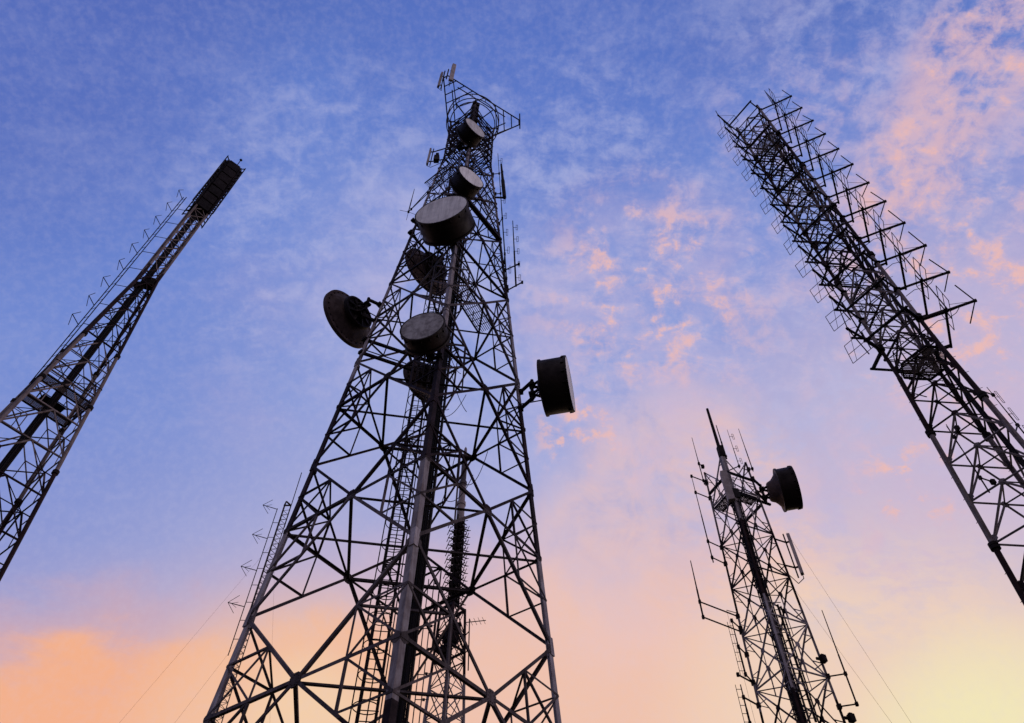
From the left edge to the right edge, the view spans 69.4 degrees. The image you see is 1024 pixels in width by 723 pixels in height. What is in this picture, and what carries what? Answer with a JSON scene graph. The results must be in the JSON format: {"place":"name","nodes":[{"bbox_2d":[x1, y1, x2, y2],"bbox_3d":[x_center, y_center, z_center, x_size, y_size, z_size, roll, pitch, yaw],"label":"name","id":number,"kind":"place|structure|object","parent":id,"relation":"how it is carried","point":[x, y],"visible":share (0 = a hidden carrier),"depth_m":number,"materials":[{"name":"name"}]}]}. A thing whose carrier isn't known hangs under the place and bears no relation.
{"place":"outdoors","nodes":[
{"label":"outdoors","id":0,"kind":"place"},
{"bbox_2d":[422,447,470,722],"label":"lattice tower","id":1,"kind":"structure","parent":0,"point":[455,567],"depth_m":50.57,"materials":[{"name":"metal"}]},
{"bbox_2d":[464,617,485,670],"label":"yagi antenna","id":2,"kind":"object","parent":1,"relation":"attached to","point":[469,635],"visible":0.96,"depth_m":49.55,"materials":[{"name":"metal"}]},
{"bbox_2d":[0,0,1023,722],"label":"sky","id":3,"kind":"structure","parent":0,"point":[647,256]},
{"label":"ground","id":4,"kind":"structure","parent":0,"visible":0},
{"bbox_2d":[0,156,245,580],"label":"lattice tower","id":5,"kind":"structure","parent":4,"relation":"on","point":[49,405],"depth_m":37.15,"materials":[{"name":"metal"}]},
{"bbox_2d":[195,197,212,212],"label":"panel antenna","id":6,"kind":"object","parent":5,"relation":"attached to","point":[204,204],"visible":1,"depth_m":52.86,"materials":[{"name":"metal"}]},
{"bbox_2d":[201,190,217,205],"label":"panel antenna","id":7,"kind":"object","parent":5,"relation":"attached to","point":[210,198],"visible":0.93,"depth_m":53.75,"materials":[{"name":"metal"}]},
{"bbox_2d":[206,184,222,198],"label":"panel antenna","id":8,"kind":"object","parent":5,"relation":"attached to","point":[215,191],"visible":0.91,"depth_m":54.62,"materials":[{"name":"metal"}]},
{"bbox_2d":[211,177,227,192],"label":"panel antenna","id":9,"kind":"object","parent":5,"relation":"attached to","point":[219,183],"visible":0.94,"depth_m":55.49,"materials":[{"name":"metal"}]},
{"bbox_2d":[216,171,231,185],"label":"panel antenna","id":10,"kind":"object","parent":5,"relation":"attached to","point":[224,178],"visible":0.91,"depth_m":56.36,"materials":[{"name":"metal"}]},
{"bbox_2d":[221,165,236,179],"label":"panel antenna","id":11,"kind":"object","parent":5,"relation":"attached to","point":[229,172],"visible":0.92,"depth_m":57.22,"materials":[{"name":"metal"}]},
{"bbox_2d":[226,160,240,173],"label":"panel antenna","id":12,"kind":"object","parent":5,"relation":"attached to","point":[233,166],"visible":0.91,"depth_m":58.08,"materials":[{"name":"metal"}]},
{"bbox_2d":[120,472,301,722],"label":"guyed mast","id":13,"kind":"object","parent":4,"relation":"on","point":[259,582],"visible":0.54,"depth_m":44.98,"materials":[{"name":"metal"}]},
{"bbox_2d":[228,595,243,612],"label":"dipole antenna","id":14,"kind":"object","parent":13,"relation":"attached to","point":[234,604],"visible":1,"depth_m":43.23,"materials":[{"name":"metal"}]},
{"bbox_2d":[241,560,255,574],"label":"dipole antenna","id":15,"kind":"object","parent":13,"relation":"attached to","point":[246,567],"visible":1,"depth_m":45.26,"materials":[{"name":"metal"}]},
{"bbox_2d":[203,69,561,722],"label":"lattice tower","id":16,"kind":"structure","parent":4,"relation":"on","point":[396,690],"depth_m":24.66,"materials":[{"name":"metal"}]},
{"bbox_2d":[323,290,381,348],"bbox_3d":[-7.759,-2.110,35.072,2.676,3.070,2.065,18,-55,-13],"label":"microwave dish","id":17,"kind":"object","parent":16,"relation":"attached to","point":[350,319],"visible":0.97,"depth_m":34.37,"materials":[{"name":"paint"}]},
{"bbox_2d":[358,336,434,402],"bbox_3d":[-5.011,0.386,33.560,4.273,2.220,1.602,20,-55,-14],"label":"microwave dish","id":18,"kind":"object","parent":16,"relation":"attached to","point":[407,371],"visible":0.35,"depth_m":33.21,"materials":[{"name":"paint"}]},
{"bbox_2d":[400,186,431,219],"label":"whip antenna","id":19,"kind":"object","parent":16,"relation":"attached to","point":[419,200],"visible":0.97,"depth_m":46.49,"materials":[{"name":"metal"}]},
{"bbox_2d":[400,312,450,361],"bbox_3d":[-3.083,-0.789,26.896,1.720,1.720,1.316,-10,-53,8],"label":"microwave dish","id":20,"kind":"object","parent":16,"relation":"attached to","point":[427,334],"visible":1,"depth_m":26.32,"materials":[{"name":"paint"}]},
{"bbox_2d":[405,218,446,295],"bbox_3d":[-5.178,-5.863,43.451,2.041,3.320,4.585,-29,-58,21],"label":"microwave dish","id":21,"kind":"object","parent":16,"relation":"attached to","point":[416,273],"visible":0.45,"depth_m":42.82,"materials":[{"name":"paint"}]},
{"bbox_2d":[426,148,444,167],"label":"panel antenna","id":22,"kind":"object","parent":16,"relation":"attached to","point":[429,154],"visible":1,"depth_m":50.01,"materials":[{"name":"plastic"}]},
{"bbox_2d":[433,153,439,162],"bbox_3d":[-5.086,-13.797,49.989,0.340,1.225,0.300,1,-52,0],"label":"radio box","id":23,"kind":"object","parent":16,"relation":"attached to","point":[436,158],"visible":1,"depth_m":49.56,"materials":[{"name":"metal"}]},
{"bbox_2d":[437,72,442,90],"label":"panel antenna","id":24,"kind":"object","parent":16,"relation":"attached to","point":[439,81],"visible":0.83,"depth_m":56.50,"materials":[{"name":"plastic"}]},
{"bbox_2d":[415,195,475,251],"bbox_3d":[-3.056,-6.369,35.176,2.650,2.650,2.016,-12,-54,10],"label":"microwave dish","id":25,"kind":"object","parent":16,"relation":"attached to","point":[446,220],"visible":0.98,"depth_m":34.23,"materials":[{"name":"paint"}]},
{"bbox_2d":[448,63,455,85],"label":"panel antenna","id":26,"kind":"object","parent":16,"relation":"attached to","point":[452,71],"visible":1,"depth_m":56.12,"materials":[{"name":"plastic"}]},
{"bbox_2d":[449,166,483,199],"bbox_3d":[-2.719,-9.466,40.402,1.700,1.700,1.736,31,-58,-22],"label":"microwave dish","id":27,"kind":"object","parent":16,"relation":"attached to","point":[466,183],"visible":0.9,"depth_m":39.72,"materials":[{"name":"paint"}]},
{"bbox_2d":[456,118,484,149],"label":"microwave dish","id":28,"kind":"object","parent":16,"relation":"attached to","point":[470,132],"visible":1,"depth_m":47.26,"materials":[{"name":"paint"}]},
{"bbox_2d":[495,163,505,199],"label":"whip antenna","id":29,"kind":"object","parent":16,"relation":"attached to","point":[503,188],"visible":0.97,"depth_m":47.37,"materials":[{"name":"metal"}]},
{"bbox_2d":[492,158,509,287],"bbox_3d":[-0.705,-9.205,45.200,1.400,17.258,0.471,1,-52,0],"label":"dipole array","id":30,"kind":"object","parent":16,"relation":"attached to","point":[504,260],"visible":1,"depth_m":42.90,"materials":[{"name":"metal"}]},
{"bbox_2d":[504,221,522,292],"bbox_3d":[0.046,-5.930,40.790,1.187,7.294,0.380,-26,-57,19],"label":"dipole array","id":31,"kind":"object","parent":16,"relation":"attached to","point":[516,284],"visible":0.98,"depth_m":39.56,"materials":[{"name":"metal"}]},
{"bbox_2d":[518,355,574,416],"bbox_3d":[1.315,1.119,31.121,2.355,2.450,2.450,-10,-53,8],"label":"microwave dish","id":32,"kind":"object","parent":16,"relation":"attached to","point":[554,387],"visible":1,"depth_m":30.12,"materials":[{"name":"paint"}]},
{"bbox_2d":[412,579,433,722],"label":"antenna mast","id":33,"kind":"object","parent":4,"relation":"on","point":[424,674],"visible":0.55,"depth_m":36.12,"materials":[{"name":"metal"}]},
{"bbox_2d":[704,408,845,722],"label":"lattice tower","id":34,"kind":"structure","parent":4,"relation":"on","point":[775,634],"depth_m":34.06,"materials":[{"name":"metal"}]},
{"bbox_2d":[692,439,708,485],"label":"whip antenna","id":35,"kind":"object","parent":34,"relation":"attached to","point":[702,467],"visible":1,"depth_m":42.03,"materials":[{"name":"metal"}]},
{"bbox_2d":[690,474,727,565],"bbox_3d":[10.383,8.342,38.971,1.177,5.912,0.320,20,-55,-14],"label":"whip antenna","id":36,"kind":"object","parent":34,"relation":"attached to","point":[707,540],"visible":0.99,"depth_m":38.06,"materials":[{"name":"metal"}]},
{"bbox_2d":[690,560,742,634],"bbox_3d":[9.617,11.099,34.890,2.451,3.194,0.234,24,-56,-17],"label":"whip antenna","id":37,"kind":"object","parent":34,"relation":"attached to","point":[736,615],"visible":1,"depth_m":34.06,"materials":[{"name":"metal"}]},
{"bbox_2d":[716,425,726,458],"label":"whip antenna","id":38,"kind":"object","parent":34,"relation":"attached to","point":[721,441],"visible":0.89,"depth_m":42.16,"materials":[{"name":"metal"}]},
{"bbox_2d":[720,470,735,511],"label":"panel antenna","id":39,"kind":"object","parent":34,"relation":"attached to","point":[727,487],"visible":1,"depth_m":38.57,"materials":[{"name":"plastic"}]},
{"bbox_2d":[727,430,742,470],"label":"whip antenna","id":40,"kind":"object","parent":34,"relation":"attached to","point":[738,466],"visible":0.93,"depth_m":43.19,"materials":[{"name":"metal"}]},
{"bbox_2d":[726,610,754,719],"bbox_3d":[10.257,18.464,26.012,0.580,22.040,0.036,19,-55,-14],"label":"guy wire","id":41,"kind":"object","parent":34,"relation":"attached to","point":[738,656],"visible":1,"depth_m":33.17,"materials":[{"name":"metal"}]},
{"bbox_2d":[727,618,755,683],"bbox_3d":[10.256,12.892,32.943,0.294,2.800,1.096,-33,-60,23],"label":"dipole array","id":42,"kind":"object","parent":34,"relation":"attached to","point":[745,654],"visible":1,"depth_m":32.72,"materials":[{"name":"metal"}]},
{"bbox_2d":[738,429,753,471],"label":"whip antenna","id":43,"kind":"object","parent":34,"relation":"attached to","point":[749,468],"visible":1,"depth_m":41.30,"materials":[{"name":"metal"}]},
{"bbox_2d":[735,672,760,722],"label":"dipole array","id":44,"kind":"object","parent":34,"relation":"attached to","point":[757,704],"visible":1,"depth_m":31.02,"materials":[{"name":"metal"}]},
{"bbox_2d":[750,465,802,511],"bbox_3d":[14.299,7.032,40.120,2.260,2.380,2.380,-13,-54,10],"label":"microwave dish","id":45,"kind":"object","parent":34,"relation":"attached to","point":[781,488],"visible":0.99,"depth_m":39.31,"materials":[{"name":"paint"}]},
{"bbox_2d":[775,533,803,583],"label":"panel antenna","id":46,"kind":"object","parent":34,"relation":"attached to","point":[790,542],"visible":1,"depth_m":35.84,"materials":[{"name":"plastic"}]},
{"bbox_2d":[816,654,827,663],"bbox_3d":[13.240,12.705,31.672,0.412,0.350,0.240,14,-54,-10],"label":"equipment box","id":47,"kind":"object","parent":34,"relation":"attached to","point":[822,658],"visible":1,"depth_m":31.61,"materials":[{"name":"black metal"}]},
{"bbox_2d":[822,611,858,709],"bbox_3d":[13.657,12.718,31.771,0.890,4.444,0.202,-13,-54,10],"label":"whip antenna","id":48,"kind":"object","parent":34,"relation":"attached to","point":[838,705],"visible":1,"depth_m":31.02,"materials":[{"name":"metal"}]},
{"bbox_2d":[798,594,891,722],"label":"guy wire","id":49,"kind":"object","parent":34,"relation":"attached to","point":[845,659],"visible":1,"depth_m":32.90,"materials":[{"name":"metal"}]},
{"bbox_2d":[843,712,856,722],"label":"equipment box","id":50,"kind":"object","parent":34,"relation":"attached to","point":[850,717],"visible":1,"depth_m":29.59,"materials":[{"name":"black metal"}]},
{"bbox_2d":[793,542,906,715],"bbox_3d":[18.850,19.155,28.801,12.073,26.152,0.070,27,-57,-19],"label":"guy wire","id":51,"kind":"object","parent":4,"relation":"attached to","point":[853,634],"visible":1,"depth_m":34.01,"materials":[{"name":"metal"}]},
{"bbox_2d":[728,90,1023,604],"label":"lattice tower","id":52,"kind":"structure","parent":4,"relation":"on","point":[927,351],"depth_m":38.67,"materials":[{"name":"metal"}]},
{"bbox_2d":[716,112,737,138],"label":"dipole antenna","id":53,"kind":"object","parent":52,"relation":"attached to","point":[725,122],"visible":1,"depth_m":61.72,"materials":[{"name":"metal"}]},
{"bbox_2d":[723,121,745,149],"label":"dipole antenna","id":54,"kind":"object","parent":52,"relation":"attached to","point":[730,132],"visible":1,"depth_m":59.47,"materials":[{"name":"metal"}]},
{"bbox_2d":[729,135,757,165],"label":"dipole antenna","id":55,"kind":"object","parent":52,"relation":"attached to","point":[741,147],"visible":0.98,"depth_m":57.26,"materials":[{"name":"metal"}]},
{"bbox_2d":[738,149,767,180],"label":"dipole antenna","id":56,"kind":"object","parent":52,"relation":"attached to","point":[748,160],"visible":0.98,"depth_m":55.01,"materials":[{"name":"metal"}]},
{"bbox_2d":[747,162,778,196],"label":"dipole antenna","id":57,"kind":"object","parent":52,"relation":"attached to","point":[756,174],"visible":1,"depth_m":52.72,"materials":[{"name":"metal"}]},
{"bbox_2d":[758,178,787,214],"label":"dipole antenna","id":58,"kind":"object","parent":52,"relation":"attached to","point":[769,193],"visible":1,"depth_m":50.61,"materials":[{"name":"metal"}]},
{"bbox_2d":[766,89,791,114],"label":"dipole antenna","id":59,"kind":"object","parent":52,"relation":"attached to","point":[787,97],"visible":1,"depth_m":60.59,"materials":[{"name":"metal"}]},
{"bbox_2d":[770,169,796,185],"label":"dipole antenna","id":60,"kind":"object","parent":52,"relation":"attached to","point":[782,176],"visible":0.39,"depth_m":58.99,"materials":[{"name":"metal"}]},
{"bbox_2d":[768,196,802,233],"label":"dipole antenna","id":61,"kind":"object","parent":52,"relation":"attached to","point":[777,209],"visible":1,"depth_m":48.42,"materials":[{"name":"metal"}]},
{"bbox_2d":[774,99,802,126],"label":"dipole antenna","id":62,"kind":"object","parent":52,"relation":"attached to","point":[800,108],"visible":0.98,"depth_m":58.33,"materials":[{"name":"metal"}]},
{"bbox_2d":[782,185,805,202],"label":"dipole antenna","id":63,"kind":"object","parent":52,"relation":"attached to","point":[790,195],"visible":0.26,"depth_m":56.81,"materials":[{"name":"metal"}]},
{"bbox_2d":[779,215,816,254],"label":"dipole antenna","id":64,"kind":"object","parent":52,"relation":"attached to","point":[790,230],"visible":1,"depth_m":46.20,"materials":[{"name":"metal"}]},
{"bbox_2d":[784,112,813,139],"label":"dipole antenna","id":65,"kind":"object","parent":52,"relation":"attached to","point":[811,121],"visible":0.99,"depth_m":56.17,"materials":[{"name":"metal"}]},
{"bbox_2d":[792,198,817,222],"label":"dipole antenna","id":66,"kind":"object","parent":52,"relation":"attached to","point":[802,210],"visible":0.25,"depth_m":54.50,"materials":[{"name":"metal"}]},
{"bbox_2d":[795,125,825,153],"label":"dipole antenna","id":67,"kind":"object","parent":52,"relation":"attached to","point":[819,136],"visible":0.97,"depth_m":53.95,"materials":[{"name":"metal"}]},
{"bbox_2d":[792,235,830,277],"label":"dipole antenna","id":68,"kind":"object","parent":52,"relation":"attached to","point":[804,251],"visible":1,"depth_m":43.99,"materials":[{"name":"metal"}]},
{"bbox_2d":[802,220,827,238],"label":"dipole antenna","id":69,"kind":"object","parent":52,"relation":"attached to","point":[814,229],"visible":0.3,"depth_m":52.30,"materials":[{"name":"metal"}]},
{"bbox_2d":[806,139,839,169],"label":"dipole antenna","id":70,"kind":"object","parent":52,"relation":"attached to","point":[830,152],"visible":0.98,"depth_m":51.74,"materials":[{"name":"metal"}]},
{"bbox_2d":[814,238,837,260],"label":"dipole antenna","id":71,"kind":"object","parent":52,"relation":"attached to","point":[824,255],"visible":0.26,"depth_m":50.19,"materials":[{"name":"metal"}]},
{"bbox_2d":[806,258,846,302],"bbox_3d":[17.942,-4.661,42.059,1.681,3.120,1.978,-13,-54,10],"label":"dipole antenna","id":72,"kind":"object","parent":52,"relation":"attached to","point":[820,276],"visible":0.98,"depth_m":41.78,"materials":[{"name":"metal"}]},
{"bbox_2d":[819,154,853,186],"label":"dipole antenna","id":73,"kind":"object","parent":52,"relation":"attached to","point":[845,167],"visible":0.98,"depth_m":49.52,"materials":[{"name":"metal"}]},
{"bbox_2d":[822,283,865,330],"bbox_3d":[17.922,-2.954,39.849,1.663,3.119,1.994,-12,-54,10],"label":"dipole antenna","id":74,"kind":"object","parent":52,"relation":"attached to","point":[837,303],"visible":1,"depth_m":39.57,"materials":[{"name":"metal"}]},
{"bbox_2d":[828,258,862,282],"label":"dipole antenna","id":75,"kind":"object","parent":52,"relation":"attached to","point":[846,269],"visible":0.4,"depth_m":47.75,"materials":[{"name":"metal"}]},
{"bbox_2d":[833,171,869,204],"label":"dipole antenna","id":76,"kind":"object","parent":52,"relation":"attached to","point":[861,185],"visible":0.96,"depth_m":47.33,"materials":[{"name":"metal"}]},
{"bbox_2d":[843,278,879,306],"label":"dipole antenna","id":77,"kind":"object","parent":52,"relation":"attached to","point":[859,292],"visible":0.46,"depth_m":45.55,"materials":[{"name":"metal"}]},
{"bbox_2d":[840,311,886,363],"bbox_3d":[17.889,-1.220,37.644,1.654,3.104,2.021,-16,-54,12],"label":"dipole antenna","id":78,"kind":"object","parent":52,"relation":"attached to","point":[855,333],"visible":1,"depth_m":37.38,"materials":[{"name":"metal"}]},
{"bbox_2d":[850,189,886,224],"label":"dipole antenna","id":79,"kind":"object","parent":52,"relation":"attached to","point":[876,204],"visible":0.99,"depth_m":45.13,"materials":[{"name":"metal"}]},
{"bbox_2d":[859,305,898,333],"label":"dipole antenna","id":80,"kind":"object","parent":52,"relation":"attached to","point":[873,319],"visible":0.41,"depth_m":43.42,"materials":[{"name":"metal"}]},
{"bbox_2d":[868,209,905,246],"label":"dipole antenna","id":81,"kind":"object","parent":52,"relation":"attached to","point":[893,226],"visible":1,"depth_m":42.92,"materials":[{"name":"metal"}]},
{"bbox_2d":[878,332,916,361],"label":"dipole antenna","id":82,"kind":"object","parent":52,"relation":"attached to","point":[889,351],"visible":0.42,"depth_m":41.32,"materials":[{"name":"metal"}]},
{"bbox_2d":[885,231,926,271],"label":"dipole antenna","id":83,"kind":"object","parent":52,"relation":"attached to","point":[914,249],"visible":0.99,"depth_m":40.69,"materials":[{"name":"metal"}]},
{"bbox_2d":[899,363,941,396],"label":"dipole antenna","id":84,"kind":"object","parent":52,"relation":"attached to","point":[910,384],"visible":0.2,"depth_m":39.09,"materials":[{"name":"metal"}]},
{"bbox_2d":[906,257,949,298],"bbox_3d":[21.630,-4.333,38.780,1.980,3.131,1.652,13,-53,-9],"label":"dipole antenna","id":85,"kind":"object","parent":52,"relation":"attached to","point":[926,279],"visible":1,"depth_m":38.49,"materials":[{"name":"metal"}]},
{"bbox_2d":[929,285,976,329],"bbox_3d":[21.596,-2.609,36.547,2.017,3.108,1.655,9,-53,-7],"label":"dipole antenna","id":86,"kind":"object","parent":52,"relation":"attached to","point":[974,301],"visible":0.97,"depth_m":36.26,"materials":[{"name":"metal"}]},
{"bbox_2d":[946,424,996,492],"bbox_3d":[19.018,3.956,30.628,1.018,4.032,0.217,17,-54,-12],"label":"dipole array","id":87,"kind":"object","parent":52,"relation":"attached to","point":[979,477],"visible":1,"depth_m":30.09,"materials":[{"name":"metal"}]},
{"bbox_2d":[978,386,1023,433],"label":"dipole array","id":88,"kind":"object","parent":52,"relation":"attached to","point":[1017,425],"visible":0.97,"depth_m":32.67,"materials":[{"name":"metal"}]}
]}

